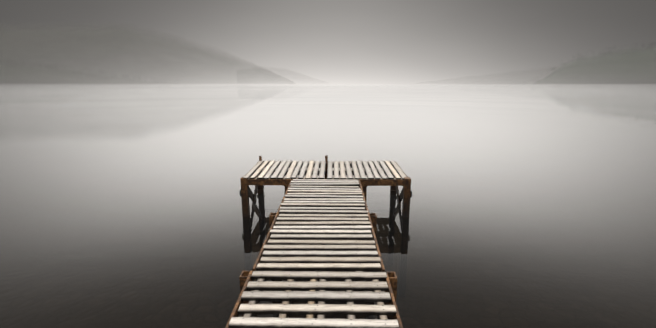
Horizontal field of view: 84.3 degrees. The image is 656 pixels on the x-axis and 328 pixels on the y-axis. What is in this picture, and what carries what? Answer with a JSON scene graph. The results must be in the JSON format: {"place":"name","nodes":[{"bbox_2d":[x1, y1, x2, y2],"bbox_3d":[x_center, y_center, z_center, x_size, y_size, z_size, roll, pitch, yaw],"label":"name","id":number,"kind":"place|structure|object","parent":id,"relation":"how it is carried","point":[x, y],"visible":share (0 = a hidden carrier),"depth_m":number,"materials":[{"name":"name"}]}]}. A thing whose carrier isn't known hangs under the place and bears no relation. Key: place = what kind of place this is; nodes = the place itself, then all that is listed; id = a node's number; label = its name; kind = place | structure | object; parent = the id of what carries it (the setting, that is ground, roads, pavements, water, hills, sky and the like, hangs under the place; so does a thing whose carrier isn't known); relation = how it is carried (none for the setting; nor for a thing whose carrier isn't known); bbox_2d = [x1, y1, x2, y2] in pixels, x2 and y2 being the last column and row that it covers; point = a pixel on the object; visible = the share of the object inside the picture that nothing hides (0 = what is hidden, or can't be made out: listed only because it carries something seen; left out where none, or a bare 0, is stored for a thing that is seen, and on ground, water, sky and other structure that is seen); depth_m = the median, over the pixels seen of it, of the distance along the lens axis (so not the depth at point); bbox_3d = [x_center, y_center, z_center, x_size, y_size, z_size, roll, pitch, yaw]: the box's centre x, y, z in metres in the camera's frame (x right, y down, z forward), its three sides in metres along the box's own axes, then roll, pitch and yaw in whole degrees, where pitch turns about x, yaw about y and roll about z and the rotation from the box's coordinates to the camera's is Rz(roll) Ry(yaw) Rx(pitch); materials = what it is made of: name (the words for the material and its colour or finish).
{"place":"outdoors","nodes":[
{"label":"outdoors","id":0,"kind":"place"},
{"bbox_2d":[0,64,152,84],"bbox_3d":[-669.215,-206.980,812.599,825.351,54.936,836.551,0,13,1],"label":"hill","id":1,"kind":"structure","parent":0,"point":[51,73],"depth_m":676.24,"materials":[{"name":"grey"}]},
{"bbox_2d":[0,61,153,78],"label":"ridge trees","id":2,"kind":"object","parent":1,"relation":"on","point":[63,70],"visible":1,"depth_m":676.22,"materials":[{"name":"grey plant"}]},
{"bbox_2d":[0,20,290,83],"bbox_3d":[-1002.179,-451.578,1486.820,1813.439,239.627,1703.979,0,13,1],"label":"hill","id":3,"kind":"structure","parent":0,"point":[105,38],"depth_m":1148.32,"materials":[{"name":"grey"}]},
{"bbox_2d":[239,65,302,83],"bbox_3d":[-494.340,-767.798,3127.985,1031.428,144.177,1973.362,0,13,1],"label":"hill","id":4,"kind":"structure","parent":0,"point":[260,73],"depth_m":2410.80,"materials":[{"name":"grey"}]},
{"bbox_2d":[0,84,655,327],"bbox_3d":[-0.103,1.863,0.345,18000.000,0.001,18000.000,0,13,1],"label":"water","id":5,"kind":"structure","parent":0,"point":[533,206],"depth_m":6.21,"materials":[{"name":"grey liquid"}]},
{"bbox_2d":[225,155,410,327],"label":"dock frame","id":6,"kind":"object","parent":5,"relation":"in","point":[259,184],"visible":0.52,"depth_m":5.14,"materials":[{"name":"brown wood"}]},
{"bbox_2d":[243,162,401,318],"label":"support beams","id":7,"kind":"structure","parent":6,"relation":"on","point":[319,316],"depth_m":2.42,"materials":[{"name":"brown wood"}]},
{"bbox_2d":[228,160,406,327],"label":"dock planks","id":8,"kind":"object","parent":7,"relation":"on","point":[328,236],"visible":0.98,"depth_m":2.88,"materials":[{"name":"beige wood"}]},
{"bbox_2d":[240,217,385,323],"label":"nails","id":9,"kind":"object","parent":8,"relation":"in","point":[316,285],"visible":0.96,"depth_m":2.35,"materials":[{"name":"grey metal"}]},
{"bbox_2d":[0,0,655,83],"label":"sky","id":10,"kind":"structure","parent":0,"point":[318,41],"materials":[{"name":"grey"}]},
{"bbox_2d":[447,47,655,84],"bbox_3d":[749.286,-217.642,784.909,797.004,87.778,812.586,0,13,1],"label":"hill","id":11,"kind":"structure","parent":0,"point":[609,66],"depth_m":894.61,"materials":[{"name":"grey"}]},
{"bbox_2d":[537,42,654,77],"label":"hill trees","id":12,"kind":"object","parent":11,"relation":"on","point":[601,55],"visible":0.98,"depth_m":679.76,"materials":[{"name":"grey plant"}]}
]}

